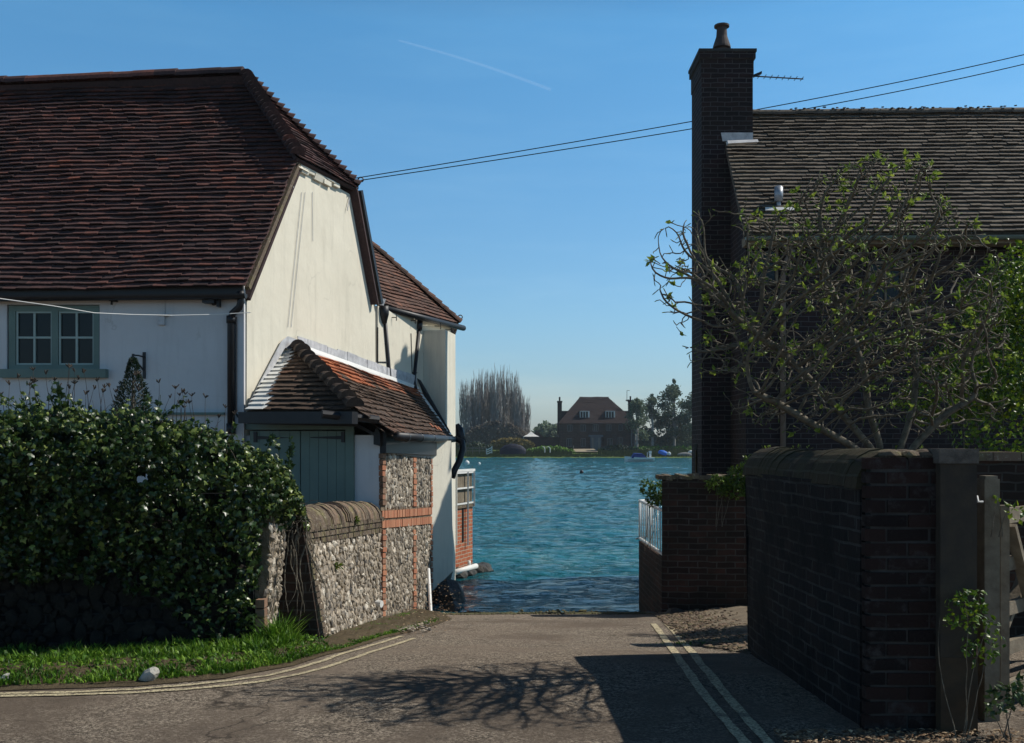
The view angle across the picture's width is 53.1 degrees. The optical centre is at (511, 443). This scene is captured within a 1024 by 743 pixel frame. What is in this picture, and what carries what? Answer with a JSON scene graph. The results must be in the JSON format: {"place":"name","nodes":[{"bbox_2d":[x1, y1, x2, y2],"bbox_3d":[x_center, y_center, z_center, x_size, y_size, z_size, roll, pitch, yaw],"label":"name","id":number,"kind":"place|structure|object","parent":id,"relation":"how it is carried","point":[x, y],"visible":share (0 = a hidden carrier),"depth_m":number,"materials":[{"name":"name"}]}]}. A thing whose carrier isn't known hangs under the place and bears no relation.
{"place":"outdoors","nodes":[
{"label":"outdoors","id":0,"kind":"place"},
{"bbox_2d":[0,608,721,690],"bbox_3d":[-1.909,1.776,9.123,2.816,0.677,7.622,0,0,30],"label":"verge","id":1,"kind":"structure","parent":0,"point":[344,635],"depth_m":6.86,"materials":[{"name":"green plant"}]},
{"bbox_2d":[0,673,9,678],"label":"stone","id":2,"kind":"object","parent":1,"relation":"on","point":[7,674],"visible":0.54,"depth_m":6.38,"materials":[{"name":"stone"}]},
{"bbox_2d":[138,666,159,680],"bbox_3d":[-2.284,1.453,6.441,0.132,0.105,0.100,0,0,0],"label":"stone","id":3,"kind":"object","parent":1,"relation":"on","point":[151,673],"visible":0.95,"depth_m":6.40,"materials":[{"name":"stone"}]},
{"bbox_2d":[397,620,430,631],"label":"pebbles","id":4,"kind":"object","parent":1,"relation":"on","point":[410,628],"visible":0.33,"depth_m":9.89,"materials":[{"name":"stone"}]},
{"bbox_2d":[0,614,1023,742],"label":"road","id":5,"kind":"structure","parent":0,"point":[557,678],"depth_m":6.01,"materials":[{"name":"grey asphalt"}]},
{"bbox_2d":[0,636,402,693],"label":"painted line","id":6,"kind":"object","parent":5,"relation":"on","point":[325,659],"visible":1,"depth_m":6.41,"materials":[{"name":"beige paint"}]},
{"bbox_2d":[0,638,415,696],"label":"painted line","id":7,"kind":"object","parent":5,"relation":"on","point":[327,666],"visible":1,"depth_m":6.28,"materials":[{"name":"beige paint"}]},
{"bbox_2d":[650,623,751,742],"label":"painted line","id":8,"kind":"object","parent":5,"relation":"on","point":[722,715],"visible":1,"depth_m":6.18,"materials":[{"name":"beige paint"}]},
{"bbox_2d":[391,580,1023,742],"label":"leaf litter","id":9,"kind":"object","parent":5,"relation":"on","point":[909,739],"visible":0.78,"depth_m":5.18,"materials":[{"name":"brown plant"}]},
{"bbox_2d":[664,624,774,742],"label":"painted line","id":10,"kind":"object","parent":5,"relation":"on","point":[748,720],"visible":0.93,"depth_m":6.10,"materials":[{"name":"beige paint"}]},
{"bbox_2d":[645,149,1018,450],"bbox_3d":[2.235,-0.205,6.749,2.715,3.419,1.890,0,0,0],"label":"magnolia tree","id":11,"kind":"object","parent":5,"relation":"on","point":[753,325],"visible":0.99,"depth_m":6.70,"materials":[{"name":"green plant"}]},
{"bbox_2d":[883,238,1023,451],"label":"shrub","id":12,"kind":"object","parent":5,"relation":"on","point":[1015,402],"visible":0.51,"depth_m":9.59,"materials":[{"name":"green plant"}]},
{"bbox_2d":[938,588,1005,741],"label":"rose shrub","id":13,"kind":"object","parent":5,"relation":"on","point":[974,619],"visible":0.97,"depth_m":5.16,"materials":[{"name":"green plant"}]},
{"bbox_2d":[977,452,1023,637],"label":"garden back wall","id":14,"kind":"structure","parent":5,"relation":"on","point":[1007,468],"depth_m":8.50,"materials":[{"name":"brick"}]},
{"bbox_2d":[982,670,1023,741],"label":"ground plant","id":15,"kind":"object","parent":5,"relation":"on","point":[1019,694],"visible":1,"depth_m":5.15,"materials":[{"name":"green plant"}]},
{"bbox_2d":[0,0,1023,436],"label":"sky","id":16,"kind":"structure","parent":0,"point":[541,257],"materials":[{"name":"blue"}]},
{"bbox_2d":[426,457,691,612],"bbox_3d":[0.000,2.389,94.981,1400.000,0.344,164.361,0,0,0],"label":"water","id":17,"kind":"structure","parent":0,"point":[560,534],"depth_m":27.61,"materials":[{"name":"blue liquid"}]},
{"bbox_2d":[455,469,493,578],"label":"red quay wall","id":18,"kind":"structure","parent":17,"relation":"in","point":[463,516],"depth_m":18.67,"materials":[{"name":"brick"}]},
{"bbox_2d":[455,561,477,574],"bbox_3d":[-0.832,2.214,18.426,0.105,0.188,0.826,0,0,24],"label":"outfall pipe","id":19,"kind":"object","parent":18,"relation":"on","point":[469,566],"visible":0.95,"depth_m":18.42,"materials":[{"name":"white paint"}]},
{"bbox_2d":[625,451,654,461],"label":"motor boat","id":20,"kind":"object","parent":17,"relation":"on","point":[637,457],"visible":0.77,"depth_m":134.40,"materials":[{"name":"white paint"}]},
{"bbox_2d":[455,447,691,457],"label":"bank","id":21,"kind":"structure","parent":0,"point":[575,457],"depth_m":176.47,"materials":[{"name":"green plant"}]},
{"bbox_2d":[458,380,472,433],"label":"poplar tree","id":22,"kind":"object","parent":21,"relation":"on","point":[465,408],"visible":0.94,"depth_m":199.51,"materials":[{"name":"plant"}]},
{"bbox_2d":[459,446,485,453],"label":"rail fence","id":23,"kind":"object","parent":21,"relation":"on","point":[472,450],"visible":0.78,"depth_m":179.98,"materials":[{"name":"wood"}]},
{"bbox_2d":[455,441,492,449],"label":"hedge","id":24,"kind":"object","parent":21,"relation":"on","point":[475,445],"visible":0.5,"depth_m":189.30,"materials":[{"name":"green plant"}]},
{"bbox_2d":[469,369,480,429],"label":"poplar tree","id":25,"kind":"object","parent":21,"relation":"on","point":[475,415],"visible":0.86,"depth_m":201.37,"materials":[{"name":"plant"}]},
{"bbox_2d":[476,367,488,427],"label":"poplar tree","id":26,"kind":"object","parent":21,"relation":"on","point":[483,401],"visible":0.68,"depth_m":203.84,"materials":[{"name":"plant"}]},
{"bbox_2d":[483,368,494,424],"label":"poplar tree","id":27,"kind":"object","parent":21,"relation":"on","point":[489,419],"visible":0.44,"depth_m":205.23,"materials":[{"name":"plant"}]},
{"bbox_2d":[489,362,502,422],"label":"poplar tree","id":28,"kind":"object","parent":21,"relation":"on","point":[496,406],"visible":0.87,"depth_m":200.60,"materials":[{"name":"grey plant"}]},
{"bbox_2d":[465,419,527,444],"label":"thicket","id":29,"kind":"object","parent":21,"relation":"on","point":[495,430],"visible":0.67,"depth_m":198.40,"materials":[{"name":"plant"}]},
{"bbox_2d":[499,365,510,424],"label":"poplar tree","id":30,"kind":"object","parent":21,"relation":"on","point":[505,406],"visible":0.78,"depth_m":202.56,"materials":[{"name":"plant"}]},
{"bbox_2d":[455,420,556,436],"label":"distant wood","id":31,"kind":"object","parent":21,"relation":"on","point":[545,428],"visible":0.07,"depth_m":261.83,"materials":[{"name":"plant"}]},
{"bbox_2d":[489,437,534,449],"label":"hedge","id":32,"kind":"object","parent":21,"relation":"on","point":[499,444],"visible":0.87,"depth_m":191.37,"materials":[{"name":"green plant"}]},
{"bbox_2d":[500,444,525,453],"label":"covered boat","id":33,"kind":"object","parent":21,"relation":"on","point":[512,449],"visible":0.91,"depth_m":179.22,"materials":[{"name":"fabric"}]},
{"bbox_2d":[508,371,519,427],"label":"poplar tree","id":34,"kind":"object","parent":21,"relation":"on","point":[511,388],"visible":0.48,"depth_m":204.48,"materials":[{"name":"grey plant"}]},
{"bbox_2d":[512,381,524,429],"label":"poplar tree","id":35,"kind":"object","parent":21,"relation":"on","point":[518,418],"visible":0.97,"depth_m":199.89,"materials":[{"name":"grey plant"}]},
{"bbox_2d":[521,395,530,433],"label":"poplar tree","id":36,"kind":"object","parent":21,"relation":"on","point":[527,407],"visible":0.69,"depth_m":201.50,"materials":[{"name":"plant"}]},
{"bbox_2d":[523,432,538,438],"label":"marquee","id":37,"kind":"object","parent":21,"relation":"on","point":[531,434],"visible":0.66,"depth_m":195.87,"materials":[{"name":"white fabric"}]},
{"bbox_2d":[534,430,542,436],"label":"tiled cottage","id":38,"kind":"structure","parent":21,"relation":"on","point":[536,432],"depth_m":214.50,"materials":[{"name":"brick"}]},
{"bbox_2d":[527,437,558,446],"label":"brick wall","id":39,"kind":"structure","parent":21,"relation":"on","point":[545,441],"depth_m":193.00,"materials":[{"name":"brick"}]},
{"bbox_2d":[527,445,574,452],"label":"hedge","id":40,"kind":"object","parent":21,"relation":"on","point":[553,448],"visible":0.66,"depth_m":183.34,"materials":[{"name":"green plant"}]},
{"bbox_2d":[556,390,635,449],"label":"manor house","id":41,"kind":"structure","parent":21,"relation":"on","point":[595,423],"depth_m":192.00,"materials":[{"name":"brick"}]},
{"bbox_2d":[567,425,571,430],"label":"window","id":42,"kind":"structure","parent":41,"relation":"in","point":[569,427],"depth_m":191.96,"materials":[{"name":"grey glass"}]},
{"bbox_2d":[567,438,571,445],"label":"window","id":43,"kind":"structure","parent":41,"relation":"in","point":[569,440],"depth_m":191.96,"materials":[{"name":"grey glass"}]},
{"bbox_2d":[580,425,585,430],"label":"window","id":44,"kind":"structure","parent":41,"relation":"in","point":[582,427],"depth_m":191.96,"materials":[{"name":"grey glass"}]},
{"bbox_2d":[581,438,585,445],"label":"window","id":45,"kind":"structure","parent":41,"relation":"in","point":[583,440],"depth_m":191.96,"materials":[{"name":"grey glass"}]},
{"bbox_2d":[593,424,597,430],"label":"window","id":46,"kind":"structure","parent":41,"relation":"in","point":[595,426],"depth_m":191.96,"materials":[{"name":"grey glass"}]},
{"bbox_2d":[606,424,610,430],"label":"window","id":47,"kind":"structure","parent":41,"relation":"in","point":[608,426],"depth_m":191.96,"materials":[{"name":"grey glass"}]},
{"bbox_2d":[607,438,612,445],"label":"window","id":48,"kind":"structure","parent":41,"relation":"in","point":[609,440],"depth_m":191.96,"materials":[{"name":"grey glass"}]},
{"bbox_2d":[617,437,622,445],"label":"window","id":49,"kind":"structure","parent":41,"relation":"in","point":[620,439],"depth_m":191.96,"materials":[{"name":"grey glass"}]},
{"bbox_2d":[618,424,622,430],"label":"window","id":50,"kind":"structure","parent":41,"relation":"in","point":[620,427],"depth_m":191.96,"materials":[{"name":"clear glass"}]},
{"bbox_2d":[597,444,639,450],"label":"hedge","id":51,"kind":"object","parent":21,"relation":"on","point":[620,447],"visible":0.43,"depth_m":185.34,"materials":[{"name":"green plant"}]},
{"bbox_2d":[623,397,649,447],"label":"tree","id":52,"kind":"object","parent":21,"relation":"on","point":[636,407],"visible":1,"depth_m":186.37,"materials":[{"name":"green plant"}]},
{"bbox_2d":[643,393,661,445],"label":"tree","id":53,"kind":"object","parent":21,"relation":"on","point":[652,413],"visible":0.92,"depth_m":189.78,"materials":[{"name":"plant"}]},
{"bbox_2d":[633,445,691,450],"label":"hedge","id":54,"kind":"object","parent":21,"relation":"on","point":[645,447],"visible":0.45,"depth_m":186.40,"materials":[{"name":"green plant"}]},
{"bbox_2d":[658,450,666,455],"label":"upturned dinghy","id":55,"kind":"object","parent":21,"relation":"on","point":[662,452],"visible":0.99,"depth_m":177.66,"materials":[{"name":"blue plastic"}]},
{"bbox_2d":[638,426,691,446],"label":"hedge","id":56,"kind":"object","parent":21,"relation":"on","point":[685,441],"visible":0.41,"depth_m":193.38,"materials":[{"name":"green plant"}]},
{"bbox_2d":[650,378,691,445],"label":"tree","id":57,"kind":"object","parent":21,"relation":"on","point":[667,421],"visible":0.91,"depth_m":190.71,"materials":[{"name":"green plant"}]},
{"bbox_2d":[677,452,691,455],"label":"rowing boat","id":58,"kind":"object","parent":21,"relation":"on","point":[686,453],"visible":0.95,"depth_m":177.57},
{"bbox_2d":[678,391,691,435],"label":"tree","id":59,"kind":"object","parent":21,"relation":"on","point":[686,412],"visible":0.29,"depth_m":189.27,"materials":[{"name":"green plant"}]},
{"bbox_2d":[574,449,597,451],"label":"path","id":60,"kind":"structure","parent":0,"point":[584,450],"depth_m":185.81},
{"bbox_2d":[652,606,750,652],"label":"path","id":61,"kind":"structure","parent":0,"point":[741,614],"depth_m":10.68,"materials":[{"name":"gravel"}]},
{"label":"ground","id":62,"kind":"structure","parent":0,"visible":0},
{"bbox_2d":[109,357,155,420],"bbox_3d":[-4.004,0.536,10.799,0.540,2.928,0.532,0,0,0],"label":"conifer","id":63,"kind":"object","parent":62,"relation":"on","point":[122,386],"visible":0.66,"depth_m":10.75,"materials":[{"name":"green plant"}]},
{"bbox_2d":[0,491,287,649],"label":"ivy clad wall","id":64,"kind":"structure","parent":62,"relation":"on","point":[55,612],"depth_m":7.78,"materials":[{"name":"stone"}]},
{"bbox_2d":[0,380,326,644],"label":"ivy","id":65,"kind":"object","parent":64,"relation":"on","point":[83,463],"visible":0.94,"depth_m":7.47,"materials":[{"name":"green plant"}]},
{"bbox_2d":[0,363,237,445],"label":"dry flower stems","id":66,"kind":"object","parent":65,"relation":"on","point":[34,380],"visible":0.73,"depth_m":7.79,"materials":[{"name":"brown plant"}]},
{"bbox_2d":[0,66,382,489],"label":"cottage","id":67,"kind":"structure","parent":62,"relation":"on","point":[189,193],"depth_m":12.76,"materials":[{"name":"ceramic"}]},
{"bbox_2d":[9,306,99,368],"bbox_3d":[-5.412,-1.261,12.118,1.101,0.760,0.040,0,0,4],"label":"window","id":68,"kind":"structure","parent":67,"relation":"in","point":[40,337],"depth_m":12.12,"materials":[{"name":"grey paint"}]},
{"bbox_2d":[0,298,250,315],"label":"telephone cable","id":69,"kind":"object","parent":67,"relation":"attached to","point":[122,314],"visible":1,"depth_m":11.11,"materials":[{"name":"white paint"}]},
{"bbox_2d":[132,352,145,378],"bbox_3d":[-4.324,-0.922,11.887,0.056,0.310,0.268,0,0,9],"label":"hanging basket bracket","id":70,"kind":"object","parent":67,"relation":"attached to","point":[143,366],"visible":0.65,"depth_m":11.99,"materials":[{"name":"black metal"}]},
{"bbox_2d":[355,54,1023,178],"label":"overhead wire","id":71,"kind":"object","parent":67,"relation":"attached to","point":[690,121],"visible":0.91,"depth_m":19.84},
{"bbox_2d":[364,64,1023,179],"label":"overhead wire","id":72,"kind":"object","parent":67,"relation":"attached to","point":[682,130],"visible":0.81,"depth_m":19.22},
{"bbox_2d":[277,501,383,638],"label":"flint garden wall","id":73,"kind":"structure","parent":62,"relation":"on","point":[353,591],"depth_m":9.30,"materials":[{"name":"stone"}]},
{"bbox_2d":[335,562,343,569],"bbox_3d":[-1.574,1.103,9.267,0.141,0.115,0.100,0,0,-28],"label":"wall fern","id":74,"kind":"object","parent":73,"relation":"attached to","point":[340,564],"depth_m":9.27,"materials":[{"name":"green plant"}]},
{"bbox_2d":[374,600,383,607],"bbox_3d":[-1.449,1.710,10.975,0.126,0.078,0.076,0,0,24],"label":"drain pipe","id":75,"kind":"object","parent":73,"relation":"attached to","point":[379,603],"visible":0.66,"depth_m":10.94,"materials":[{"name":"white paint"}]},
{"bbox_2d":[238,336,465,616],"bbox_3d":[-1.842,0.761,14.044,2.017,4.290,6.429,0,0,8],"label":"lean to shed","id":76,"kind":"object","parent":62,"relation":"on","point":[399,472],"visible":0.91,"depth_m":12.25,"materials":[{"name":"red tile"}]},
{"bbox_2d":[250,431,300,490],"bbox_3d":[-2.748,0.415,11.857,0.677,1.137,0.038,0,0,20],"label":"door","id":77,"kind":"structure","parent":76,"relation":"in","point":[257,439],"depth_m":11.81,"materials":[{"name":"teal paint"}]},
{"bbox_2d":[301,431,344,504],"bbox_3d":[-2.149,0.407,11.642,0.573,1.115,0.038,0,0,20],"label":"door","id":78,"kind":"structure","parent":76,"relation":"in","point":[322,452],"depth_m":11.64,"materials":[{"name":"grey paint"}]},
{"bbox_2d":[372,241,465,579],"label":"harbour house","id":79,"kind":"structure","parent":62,"relation":"on","point":[417,325],"depth_m":17.25,"materials":[{"name":"white paint"}]},
{"bbox_2d":[460,611,585,612],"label":"slipway","id":80,"kind":"structure","parent":62,"relation":"on","point":[482,612],"depth_m":13.12,"materials":[{"name":"concrete"}]},
{"bbox_2d":[427,568,431,610],"bbox_3d":[-1.118,1.990,13.900,0.044,0.548,0.634,0,0,-8],"label":"white pipe","id":81,"kind":"object","parent":80,"relation":"on","point":[429,589],"visible":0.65,"depth_m":13.89,"materials":[{"name":"paint"}]},
{"bbox_2d":[442,609,651,614],"bbox_3d":[0.329,2.140,12.997,3.004,0.116,0.910,0,0,0],"label":"rubble edge","id":82,"kind":"object","parent":80,"relation":"on","point":[558,611],"visible":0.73,"depth_m":12.91,"materials":[{"name":"stone"}]},
{"bbox_2d":[639,473,746,613],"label":"brick quay wall","id":83,"kind":"structure","parent":62,"relation":"on","point":[700,563],"depth_m":12.54,"materials":[{"name":"brick"}]},
{"bbox_2d":[635,499,661,554],"bbox_3d":[2.063,1.092,13.773,0.565,0.578,2.333,0,0,0],"label":"white railing","id":84,"kind":"object","parent":83,"relation":"on","point":[647,522],"visible":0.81,"depth_m":13.92,"materials":[{"name":"paint"}]},
{"bbox_2d":[639,478,661,550],"bbox_3d":[1.847,0.914,13.323,0.445,0.974,0.311,0,0,26],"label":"quay shrub","id":85,"kind":"object","parent":83,"relation":"on","point":[656,497],"visible":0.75,"depth_m":13.32,"materials":[{"name":"green plant"}]},
{"bbox_2d":[704,454,750,526],"bbox_3d":[2.669,0.563,12.396,0.726,0.876,0.254,0,0,0],"label":"wall creeper","id":86,"kind":"object","parent":83,"relation":"attached to","point":[728,482],"depth_m":12.38,"materials":[{"name":"green plant"}]},
{"bbox_2d":[743,446,935,732],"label":"garden wall","id":87,"kind":"structure","parent":62,"relation":"on","point":[841,575],"depth_m":5.59,"materials":[{"name":"brick"}]},
{"bbox_2d":[762,444,923,448],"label":"wall weeds","id":88,"kind":"object","parent":87,"relation":"on","point":[768,446],"depth_m":7.10,"materials":[{"name":"green plant"}]},
{"bbox_2d":[688,22,1023,474],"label":"brick house","id":89,"kind":"structure","parent":62,"relation":"on","point":[764,161],"depth_m":16.69,"materials":[{"name":"brown brick"}]},
{"bbox_2d":[754,248,777,284],"bbox_3d":[3.992,-2.807,16.073,0.361,0.631,0.050,0,0,0],"label":"window","id":90,"kind":"structure","parent":89,"relation":"in","point":[773,275],"depth_m":16.08,"materials":[{"name":"clear glass"}]},
{"bbox_2d":[868,261,902,305],"bbox_3d":[5.860,-2.518,16.073,0.541,0.695,0.050,0,0,0],"label":"window","id":91,"kind":"structure","parent":89,"relation":"in","point":[890,291],"depth_m":16.08,"materials":[{"name":"clear glass"}]},
{"bbox_2d":[928,449,978,735],"bbox_3d":[2.299,0.792,5.370,0.204,1.535,0.210,0,0,0],"label":"stone gatepost","id":92,"kind":"object","parent":62,"relation":"on","point":[956,523],"visible":0.75,"depth_m":5.28,"materials":[{"name":"grey stone"}]},
{"bbox_2d":[977,475,999,721],"bbox_3d":[2.580,0.867,5.551,0.114,1.387,0.217,0,0,27],"label":"wooden gatepost","id":93,"kind":"object","parent":62,"relation":"on","point":[988,558],"visible":0.8,"depth_m":5.55,"materials":[{"name":"grey wood"}]},
{"bbox_2d":[991,495,1023,536],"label":"gate vine","id":94,"kind":"object","parent":93,"relation":"attached to","point":[1008,505],"visible":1,"depth_m":5.50,"materials":[{"name":"green plant"}]},
{"bbox_2d":[1000,505,1023,703],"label":"five bar gate","id":95,"kind":"structure","parent":93,"relation":"attached to","point":[1011,603],"depth_m":5.67,"materials":[{"name":"grey wood"}]}
]}

